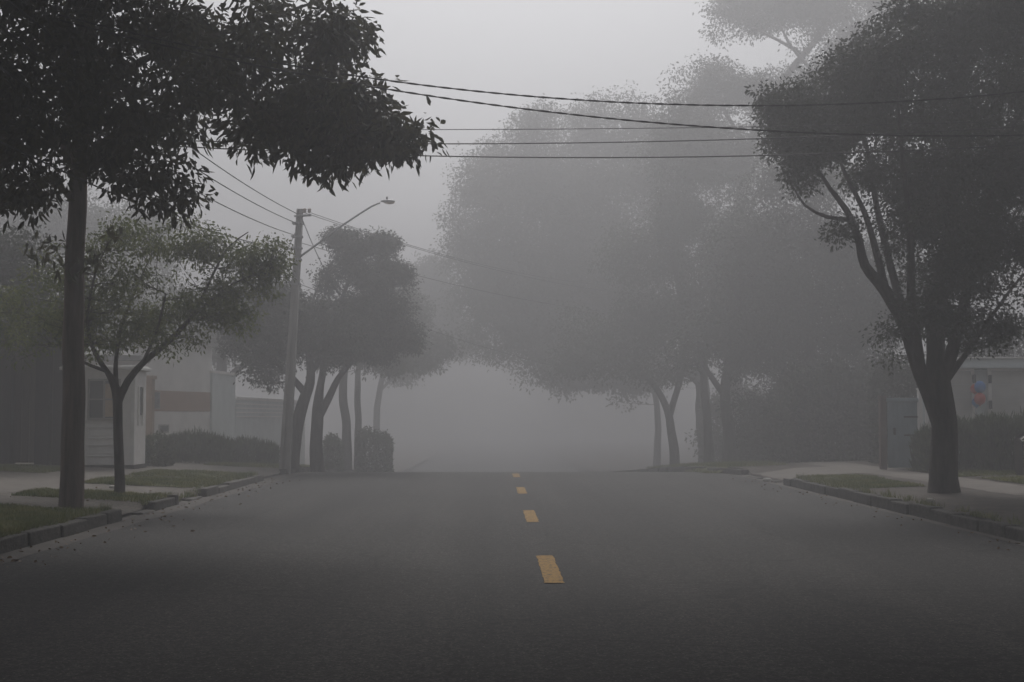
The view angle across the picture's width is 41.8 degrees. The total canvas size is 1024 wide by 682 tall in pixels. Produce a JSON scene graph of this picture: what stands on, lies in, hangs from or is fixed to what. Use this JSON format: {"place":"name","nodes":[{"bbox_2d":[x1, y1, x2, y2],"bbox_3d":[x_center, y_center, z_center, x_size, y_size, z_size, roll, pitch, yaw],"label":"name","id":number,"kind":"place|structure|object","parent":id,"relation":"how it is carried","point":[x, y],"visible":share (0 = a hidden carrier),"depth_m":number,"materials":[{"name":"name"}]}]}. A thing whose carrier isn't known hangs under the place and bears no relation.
{"place":"outdoors","nodes":[
{"label":"outdoors","id":0,"kind":"place"},
{"bbox_2d":[0,495,142,514],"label":"driveway","id":1,"kind":"structure","parent":0,"point":[127,507],"depth_m":19.28,"materials":[{"name":"grey concrete"}]},
{"bbox_2d":[0,467,145,493],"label":"path","id":2,"kind":"structure","parent":0,"point":[7,485],"depth_m":23.70,"materials":[{"name":"concrete"}]},
{"bbox_2d":[33,484,196,498],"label":"driveway","id":3,"kind":"structure","parent":0,"point":[134,490],"depth_m":22.71,"materials":[{"name":"concrete"}]},
{"bbox_2d":[139,464,279,475],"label":"driveway","id":4,"kind":"structure","parent":0,"point":[266,471],"depth_m":31.03,"materials":[{"name":"concrete"}]},
{"bbox_2d":[0,444,455,521],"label":"pavement","id":5,"kind":"structure","parent":0,"point":[405,456],"depth_m":89.00,"materials":[{"name":"grey concrete"}]},
{"bbox_2d":[0,463,59,472],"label":"grass","id":6,"kind":"structure","parent":5,"relation":"on","point":[11,467],"depth_m":26.62,"materials":[{"name":"green plant"}]},
{"bbox_2d":[0,339,62,464],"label":"timber gate","id":7,"kind":"structure","parent":5,"relation":"on","point":[30,412],"depth_m":29.20,"materials":[{"name":"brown wood"}]},
{"bbox_2d":[0,502,103,534],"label":"grass","id":8,"kind":"structure","parent":5,"relation":"on","point":[19,513],"depth_m":16.48,"materials":[{"name":"green plant"}]},
{"bbox_2d":[0,218,111,363],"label":"garden tree","id":9,"kind":"object","parent":5,"relation":"on","point":[11,256],"visible":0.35,"depth_m":27.61,"materials":[{"name":"green plant"}]},
{"bbox_2d":[0,501,112,536],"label":"weeds","id":10,"kind":"object","parent":5,"relation":"on","point":[26,526],"visible":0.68,"depth_m":15.44,"materials":[{"name":"green plant"}]},
{"bbox_2d":[11,487,161,501],"bbox_3d":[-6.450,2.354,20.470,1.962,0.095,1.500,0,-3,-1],"label":"turf","id":11,"kind":"structure","parent":5,"relation":"on","point":[108,499],"depth_m":19.79,"materials":[{"name":"green plant"}]},
{"bbox_2d":[0,205,300,493],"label":"forked tree","id":12,"kind":"object","parent":11,"relation":"on","point":[274,262],"visible":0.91,"depth_m":20.95,"materials":[{"name":"green plant"}]},
{"bbox_2d":[0,172,209,350],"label":"garden tree","id":13,"kind":"object","parent":5,"relation":"on","point":[57,225],"visible":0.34,"depth_m":56.60,"materials":[{"name":"green plant"}]},
{"bbox_2d":[59,365,151,468],"bbox_3d":[-8.901,1.702,29.340,1.680,2.300,1.180,0,-3,-1],"label":"guard booth","id":14,"kind":"object","parent":5,"relation":"on","point":[99,448],"visible":0.51,"depth_m":28.84,"materials":[{"name":"stone"}]},
{"bbox_2d":[87,379,120,419],"bbox_3d":[-8.784,1.260,28.840,0.700,0.886,0.070,0,-3,-1],"label":"window","id":15,"kind":"structure","parent":14,"relation":"in","point":[99,400],"depth_m":28.85,"materials":[{"name":"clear glass"}]},
{"bbox_2d":[137,387,143,425],"bbox_3d":[-8.137,1.427,29.355,0.043,0.850,0.420,0,-3,-1],"label":"side window","id":16,"kind":"structure","parent":14,"relation":"in","point":[140,404],"depth_m":29.35,"materials":[{"name":"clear glass"}]},
{"bbox_2d":[145,375,156,444],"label":"beige pillar","id":17,"kind":"structure","parent":5,"relation":"on","point":[150,394],"depth_m":31.54,"materials":[{"name":"beige paint"}]},
{"bbox_2d":[84,334,218,462],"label":"white house","id":18,"kind":"structure","parent":5,"relation":"on","point":[182,395],"depth_m":38.94,"materials":[{"name":"white paint"}]},
{"bbox_2d":[155,391,159,408],"bbox_3d":[-10.013,1.666,37.601,0.126,0.497,0.352,-1,-3,14],"label":"window","id":19,"kind":"structure","parent":18,"relation":"in","point":[157,394],"depth_m":37.60,"materials":[{"name":"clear glass"}]},
{"bbox_2d":[158,424,168,432],"bbox_3d":[-9.910,2.486,37.967,0.126,0.240,0.579,-1,-3,14],"label":"vent window","id":20,"kind":"structure","parent":18,"relation":"in","point":[165,427],"depth_m":37.96,"materials":[{"name":"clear glass"}]},
{"bbox_2d":[85,474,221,487],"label":"grass","id":21,"kind":"structure","parent":5,"relation":"on","point":[142,480],"depth_m":24.33,"materials":[{"name":"green plant"}]},
{"bbox_2d":[145,429,175,466],"bbox_3d":[-8.215,2.489,30.859,0.794,0.927,1.046,0,-3,-1],"label":"clipped bush","id":22,"kind":"object","parent":5,"relation":"on","point":[166,448],"visible":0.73,"depth_m":30.56,"materials":[{"name":"green plant"}]},
{"bbox_2d":[129,468,247,477],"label":"grass","id":23,"kind":"structure","parent":5,"relation":"on","point":[162,472],"depth_m":27.52,"materials":[{"name":"green plant"}]},
{"bbox_2d":[158,425,237,463],"bbox_3d":[-8.003,2.681,33.988,2.006,1.152,1.596,0,-3,-1],"label":"grassy hedge","id":24,"kind":"object","parent":5,"relation":"on","point":[189,446],"visible":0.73,"depth_m":33.48,"materials":[{"name":"green plant"}]},
{"bbox_2d":[137,470,258,504],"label":"weeds","id":25,"kind":"object","parent":5,"relation":"on","point":[205,484],"visible":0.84,"depth_m":23.39,"materials":[{"name":"green plant"}]},
{"bbox_2d":[95,254,308,372],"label":"garden tree","id":26,"kind":"object","parent":5,"relation":"on","point":[221,364],"visible":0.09,"depth_m":49.33,"materials":[{"name":"green plant"}]},
{"bbox_2d":[210,370,237,439],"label":"entrance slab","id":27,"kind":"structure","parent":5,"relation":"on","point":[222,404],"depth_m":41.87,"materials":[{"name":"white paint"}]},
{"bbox_2d":[0,0,450,508],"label":"street tree","id":28,"kind":"object","parent":5,"relation":"on","point":[340,124],"visible":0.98,"depth_m":16.27,"materials":[{"name":"green plant"}]},
{"bbox_2d":[57,19,1023,136],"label":"power line","id":29,"kind":"object","parent":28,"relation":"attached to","point":[247,63],"visible":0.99,"depth_m":15.67,"materials":[{"name":"rubber"}]},
{"bbox_2d":[57,14,1023,106],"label":"power line","id":30,"kind":"object","parent":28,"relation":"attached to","point":[247,57],"visible":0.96,"depth_m":15.95,"materials":[{"name":"rubber"}]},
{"bbox_2d":[235,397,304,473],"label":"garden wall","id":31,"kind":"structure","parent":5,"relation":"on","point":[258,417],"depth_m":47.34,"materials":[{"name":"white paint"}]},
{"bbox_2d":[207,275,369,471],"bbox_3d":[-5.781,0.757,34.579,4.269,5.167,3.714,0,-3,-1],"label":"leaning tree","id":32,"kind":"object","parent":5,"relation":"on","point":[326,332],"visible":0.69,"depth_m":33.88,"materials":[{"name":"green plant"}]},
{"bbox_2d":[304,314,421,469],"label":"slim tree","id":33,"kind":"object","parent":5,"relation":"on","point":[345,416],"visible":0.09,"depth_m":48.67,"materials":[{"name":"green plant"}]},
{"bbox_2d":[354,285,467,469],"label":"slim tree","id":34,"kind":"object","parent":5,"relation":"on","point":[435,354],"visible":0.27,"depth_m":53.25,"materials":[{"name":"green plant"}]},
{"bbox_2d":[371,250,484,451],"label":"forest tree","id":35,"kind":"object","parent":5,"relation":"on","point":[431,287],"visible":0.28,"depth_m":74.86,"materials":[{"name":"green plant"}]},
{"bbox_2d":[312,213,637,286],"bbox_3d":[1.502,-2.775,47.552,0.016,1.412,32.252,-1,-3,24],"label":"power line","id":36,"kind":"object","parent":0,"point":[450,256],"visible":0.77,"depth_m":39.62,"materials":[{"name":"rubber"}]},
{"bbox_2d":[0,446,1023,681],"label":"road","id":37,"kind":"structure","parent":0,"point":[429,571],"depth_m":10.88,"materials":[{"name":"grey asphalt"}]},
{"bbox_2d":[0,472,311,564],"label":"gutter","id":38,"kind":"object","parent":37,"relation":"on","point":[28,550],"visible":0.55,"depth_m":17.25,"materials":[{"name":"concrete"}]},
{"bbox_2d":[0,476,1019,564],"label":"fallen leaves","id":39,"kind":"object","parent":37,"relation":"on","point":[14,560],"visible":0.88,"depth_m":17.96,"materials":[{"name":"brown plant"}]},
{"bbox_2d":[523,510,538,521],"bbox_3d":[0.259,2.444,18.748,0.177,0.001,2.200,0,-3,-1],"label":"road marking","id":40,"kind":"object","parent":37,"relation":"on","point":[530,516],"visible":1,"depth_m":18.59,"materials":[{"name":"yellow paint"}]},
{"bbox_2d":[536,555,564,582],"bbox_3d":[0.342,2.084,12.308,0.180,0.001,2.200,0,-3,-1],"label":"road marking","id":41,"kind":"object","parent":37,"relation":"on","point":[550,571],"visible":1,"depth_m":12.18,"materials":[{"name":"yellow paint"}]},
{"bbox_2d":[718,473,1023,545],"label":"gutter","id":42,"kind":"object","parent":37,"relation":"on","point":[946,525],"visible":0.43,"depth_m":18.81,"materials":[{"name":"concrete"}]},
{"bbox_2d":[0,0,1023,439],"label":"sky","id":43,"kind":"structure","parent":0,"point":[558,48],"materials":[{"name":"grey"}]},
{"bbox_2d":[122,439,1023,526],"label":"ground","id":44,"kind":"structure","parent":0,"point":[495,442],"depth_m":226.01,"materials":[{"name":"soil"}]},
{"bbox_2d":[0,509,121,553],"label":"kerb","id":45,"kind":"structure","parent":44,"relation":"on","point":[35,536],"depth_m":15.31,"materials":[{"name":"concrete"}]},
{"bbox_2d":[122,509,154,519],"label":"kerb","id":46,"kind":"structure","parent":44,"relation":"on","point":[141,512],"depth_m":18.98,"materials":[{"name":"concrete"}]},
{"bbox_2d":[145,494,178,510],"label":"kerb","id":47,"kind":"structure","parent":44,"relation":"on","point":[164,503],"depth_m":20.22,"materials":[{"name":"concrete"}]},
{"bbox_2d":[179,496,202,503],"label":"kerb","id":48,"kind":"structure","parent":44,"relation":"on","point":[190,499],"depth_m":22.25,"materials":[{"name":"concrete"}]},
{"bbox_2d":[198,474,263,496],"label":"kerb","id":49,"kind":"structure","parent":44,"relation":"on","point":[221,488],"depth_m":25.19,"materials":[{"name":"concrete"}]},
{"bbox_2d":[279,208,310,473],"bbox_3d":[-5.260,0.031,32.566,0.739,6.528,0.297,0,-3,-1],"label":"utility pole","id":50,"kind":"object","parent":44,"relation":"on","point":[287,430],"visible":0.93,"depth_m":32.48,"materials":[{"name":"concrete"}]},
{"bbox_2d":[0,141,293,249],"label":"power line","id":51,"kind":"object","parent":50,"relation":"attached to","point":[84,180],"visible":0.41,"depth_m":16.29,"materials":[{"name":"rubber"}]},
{"bbox_2d":[0,67,295,235],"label":"power line","id":52,"kind":"object","parent":50,"relation":"attached to","point":[8,73],"visible":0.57,"depth_m":19.33,"materials":[{"name":"rubber"}]},
{"bbox_2d":[0,25,295,222],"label":"power line","id":53,"kind":"object","parent":50,"relation":"attached to","point":[13,36],"visible":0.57,"depth_m":17.17,"materials":[{"name":"rubber"}]},
{"bbox_2d":[8,0,296,213],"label":"power line","id":54,"kind":"object","parent":50,"relation":"attached to","point":[31,19],"visible":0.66,"depth_m":23.10,"materials":[{"name":"rubber"}]},
{"bbox_2d":[303,221,342,300],"bbox_3d":[-4.745,-1.998,33.705,0.022,1.842,2.160,-1,-3,21],"label":"power line","id":55,"kind":"object","parent":50,"relation":"attached to","point":[320,262],"visible":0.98,"depth_m":33.61,"materials":[{"name":"rubber"}]},
{"bbox_2d":[301,197,394,256],"bbox_3d":[-4.054,-2.763,32.756,2.384,1.546,0.175,0,-3,-1],"label":"street lamp","id":56,"kind":"object","parent":50,"relation":"on","point":[387,201],"visible":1,"depth_m":32.74,"materials":[{"name":"metal"}]},
{"bbox_2d":[302,243,624,313],"bbox_3d":[2.527,-1.529,46.494,0.016,0.888,31.620,-2,-4,29],"label":"power line","id":57,"kind":"object","parent":50,"relation":"attached to","point":[458,285],"visible":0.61,"depth_m":39.55,"materials":[{"name":"rubber"}]},
{"bbox_2d":[306,213,636,294],"bbox_3d":[2.326,-2.416,47.543,0.016,1.071,33.069,-2,-4,26],"label":"power line","id":58,"kind":"object","parent":50,"relation":"attached to","point":[455,259],"visible":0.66,"depth_m":39.30,"materials":[{"name":"rubber"}]},
{"bbox_2d":[300,284,715,388],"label":"power line","id":59,"kind":"object","parent":50,"relation":"attached to","point":[456,338],"visible":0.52,"depth_m":41.13,"materials":[{"name":"rubber"}]},
{"bbox_2d":[279,467,354,473],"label":"kerb","id":60,"kind":"structure","parent":44,"relation":"on","point":[303,469],"depth_m":35.21,"materials":[{"name":"concrete"}]},
{"bbox_2d":[323,432,345,471],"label":"clipped hedge","id":61,"kind":"object","parent":44,"relation":"on","point":[335,448],"visible":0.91,"depth_m":41.90,"materials":[{"name":"green plant"}]},
{"bbox_2d":[306,224,433,471],"bbox_3d":[-3.829,0.228,36.551,3.339,6.883,3.031,-2,-4,26],"label":"forked street tree","id":62,"kind":"object","parent":44,"relation":"on","point":[374,282],"visible":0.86,"depth_m":36.23,"materials":[{"name":"green plant"}]},
{"bbox_2d":[353,425,394,471],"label":"clipped bush","id":63,"kind":"object","parent":44,"relation":"on","point":[378,460],"visible":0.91,"depth_m":43.74,"materials":[{"name":"green plant"}]},
{"bbox_2d":[616,466,748,474],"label":"kerb","id":64,"kind":"structure","parent":44,"relation":"on","point":[734,471],"depth_m":36.18,"materials":[{"name":"concrete"}]},
{"bbox_2d":[741,475,782,483],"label":"kerb","id":65,"kind":"structure","parent":44,"relation":"on","point":[774,481],"depth_m":29.91,"materials":[{"name":"concrete"}]},
{"bbox_2d":[783,478,1023,541],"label":"kerb","id":66,"kind":"structure","parent":44,"relation":"on","point":[1011,531],"depth_m":18.54,"materials":[{"name":"concrete"}]},
{"bbox_2d":[123,143,1023,157],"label":"power line","id":67,"kind":"object","parent":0,"point":[699,156],"visible":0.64,"depth_m":19.71,"materials":[{"name":"rubber"}]},
{"bbox_2d":[200,121,1021,129],"bbox_3d":[1.661,-3.230,19.876,15.664,0.205,0.046,0,-3,6],"label":"power line","id":68,"kind":"object","parent":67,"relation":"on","point":[704,127],"visible":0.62,"depth_m":19.77,"materials":[{"name":"rubber"}]},
{"bbox_2d":[181,126,1023,143],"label":"power line","id":69,"kind":"object","parent":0,"point":[719,139],"visible":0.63,"depth_m":19.73,"materials":[{"name":"rubber"}]},
{"bbox_2d":[534,444,1023,525],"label":"pavement","id":70,"kind":"structure","parent":0,"point":[603,457],"depth_m":32.42,"materials":[{"name":"grey concrete"}]},
{"bbox_2d":[429,80,728,462],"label":"forest tree","id":71,"kind":"object","parent":70,"relation":"on","point":[554,201],"visible":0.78,"depth_m":61.01,"materials":[{"name":"green plant"}]},
{"bbox_2d":[533,316,679,465],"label":"forest tree","id":72,"kind":"object","parent":70,"relation":"on","point":[576,386],"visible":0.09,"depth_m":71.64,"materials":[{"name":"green plant"}]},
{"bbox_2d":[533,87,756,464],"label":"curving tree","id":73,"kind":"object","parent":70,"relation":"on","point":[671,221],"visible":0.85,"depth_m":49.77,"materials":[{"name":"green plant"}]},
{"bbox_2d":[650,203,759,462],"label":"slender trunk tree","id":74,"kind":"object","parent":70,"relation":"on","point":[688,302],"visible":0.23,"depth_m":46.87,"materials":[{"name":"green plant"}]},
{"bbox_2d":[645,459,787,472],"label":"grass","id":75,"kind":"structure","parent":70,"relation":"on","point":[736,463],"depth_m":34.37,"materials":[{"name":"green plant"}]},
{"bbox_2d":[684,379,768,462],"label":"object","id":76,"kind":"object","parent":70,"relation":"on","point":[717,439],"visible":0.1,"depth_m":55.52,"materials":[{"name":"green plant"}]},
{"bbox_2d":[655,240,813,468],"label":"stout trunk tree","id":77,"kind":"object","parent":70,"relation":"on","point":[728,330],"visible":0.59,"depth_m":42.27,"materials":[{"name":"green plant"}]},
{"bbox_2d":[653,0,921,469],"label":"umbrella tree","id":78,"kind":"object","parent":70,"relation":"on","point":[824,15],"visible":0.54,"depth_m":55.29,"materials":[{"name":"green plant"}]},
{"bbox_2d":[696,151,932,437],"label":"verge tree","id":79,"kind":"object","parent":70,"relation":"on","point":[798,308],"visible":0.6,"depth_m":41.37,"materials":[{"name":"green plant"}]},
{"bbox_2d":[758,345,895,462],"bbox_3d":[8.846,1.796,37.079,3.589,3.455,3.292,0,-3,-1],"label":"thicket","id":80,"kind":"object","parent":70,"relation":"on","point":[788,432],"visible":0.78,"depth_m":35.83,"materials":[{"name":"green plant"}]},
{"bbox_2d":[877,396,886,469],"bbox_3d":[8.037,2.059,29.035,0.164,1.745,0.170,0,-3,-1],"label":"gate post","id":81,"kind":"object","parent":70,"relation":"on","point":[882,433],"visible":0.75,"depth_m":28.98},
{"bbox_2d":[886,398,917,467],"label":"pedestrian gate","id":82,"kind":"structure","parent":81,"relation":"attached to","point":[902,416],"depth_m":29.02,"materials":[{"name":"grey metal"}]},
{"bbox_2d":[743,0,1023,492],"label":"spreading tree","id":83,"kind":"object","parent":70,"relation":"on","point":[973,239],"visible":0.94,"depth_m":20.99,"materials":[{"name":"green plant"}]},
{"bbox_2d":[865,347,925,463],"bbox_3d":[9.408,1.569,32.040,1.611,2.956,1.559,0,-3,-1],"label":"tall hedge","id":84,"kind":"object","parent":70,"relation":"on","point":[881,382],"visible":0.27,"depth_m":31.90,"materials":[{"name":"green plant"}]},
{"bbox_2d":[794,473,1023,524],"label":"weeds","id":85,"kind":"object","parent":70,"relation":"on","point":[988,515],"visible":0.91,"depth_m":19.69,"materials":[{"name":"green plant"}]},
{"bbox_2d":[916,388,922,428],"bbox_3d":[8.854,1.978,29.050,0.108,1.909,0.170,0,-3,-1],"label":"gate post","id":86,"kind":"object","parent":70,"relation":"on","point":[920,411],"visible":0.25,"depth_m":29.02,"materials":[{"name":"white paint"}]},
{"bbox_2d":[905,467,1016,476],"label":"turf","id":87,"kind":"structure","parent":70,"relation":"on","point":[975,473],"depth_m":25.71,"materials":[{"name":"green plant"}]},
{"bbox_2d":[908,415,977,471],"bbox_3d":[9.021,2.109,27.552,1.666,1.258,1.354,0,-3,-1],"label":"grassy hedge","id":88,"kind":"object","parent":87,"relation":"on","point":[920,442],"visible":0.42,"depth_m":27.20,"materials":[{"name":"green plant"}]},
{"bbox_2d":[960,406,1023,471],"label":"grassy hedge","id":89,"kind":"object","parent":87,"relation":"on","point":[995,434],"visible":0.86,"depth_m":26.19,"materials":[{"name":"green plant"}]},
{"bbox_2d":[923,333,1023,452],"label":"garage front","id":90,"kind":"structure","parent":70,"relation":"on","point":[1001,378],"depth_m":30.74,"materials":[{"name":"white paint"}]},
{"bbox_2d":[929,371,971,452],"bbox_3d":[10.041,1.750,30.716,1.006,2.109,0.030,0,-3,-1],"label":"garage door","id":91,"kind":"structure","parent":90,"relation":"in","point":[963,406],"depth_m":30.74,"materials":[{"name":"white metal"}]},
{"bbox_2d":[974,393,985,405],"bbox_3d":[10.597,1.481,30.332,0.256,0.630,0.252,0,-3,-1],"label":"balloon","id":92,"kind":"object","parent":90,"relation":"attached to","point":[979,399],"visible":0.96,"depth_m":30.25,"materials":[{"name":"red rubber"}]},
{"bbox_2d":[974,381,985,392],"bbox_3d":[10.609,1.210,30.367,0.250,0.615,0.246,0,-3,-1],"label":"balloon","id":93,"kind":"object","parent":90,"relation":"attached to","point":[979,386],"visible":1,"depth_m":30.29,"materials":[{"name":"blue rubber"}]},
{"bbox_2d":[991,371,1023,451],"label":"garage door","id":94,"kind":"structure","parent":90,"relation":"in","point":[1009,405],"depth_m":30.75,"materials":[{"name":"white metal"}]},
{"bbox_2d":[924,306,1023,369],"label":"tall hedge","id":95,"kind":"object","parent":70,"relation":"on","point":[1018,351],"visible":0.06,"depth_m":33.51,"materials":[{"name":"green plant"}]},
{"bbox_2d":[1014,432,1023,474],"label":"car","id":96,"kind":"object","parent":70,"relation":"on","point":[1019,452],"visible":0.91,"depth_m":25.08,"materials":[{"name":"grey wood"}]},
{"bbox_2d":[758,466,897,479],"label":"driveway","id":97,"kind":"structure","parent":0,"point":[791,473],"depth_m":29.54,"materials":[{"name":"concrete"}]},
{"bbox_2d":[793,462,1023,494],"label":"path","id":98,"kind":"structure","parent":0,"point":[998,487],"depth_m":24.23,"materials":[{"name":"concrete"}]},
{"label":"turf","id":99,"kind":"structure","parent":0,"visible":0},
{"bbox_2d":[230,434,279,463],"bbox_3d":[-6.931,2.929,35.730,1.644,0.984,1.402,0,-3,-1],"label":"grassy hedge","id":100,"kind":"object","parent":99,"relation":"on","point":[261,451],"visible":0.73,"depth_m":35.26,"materials":[{"name":"green plant"}]},
{"bbox_2d":[204,460,326,467],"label":"grass","id":101,"kind":"structure","parent":99,"relation":"on","point":[250,464],"depth_m":33.07,"materials":[{"name":"green plant"}]},
{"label":"turf","id":102,"kind":"structure","parent":0,"visible":0},
{"bbox_2d":[802,473,925,487],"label":"grass","id":103,"kind":"structure","parent":102,"relation":"on","point":[862,480],"depth_m":24.38,"materials":[{"name":"green plant"}]},
{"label":"turf","id":104,"kind":"structure","parent":0,"visible":0},
{"bbox_2d":[979,474,1023,482],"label":"grass","id":105,"kind":"structure","parent":104,"relation":"on","point":[1017,478],"depth_m":23.89,"materials":[{"name":"green plant"}]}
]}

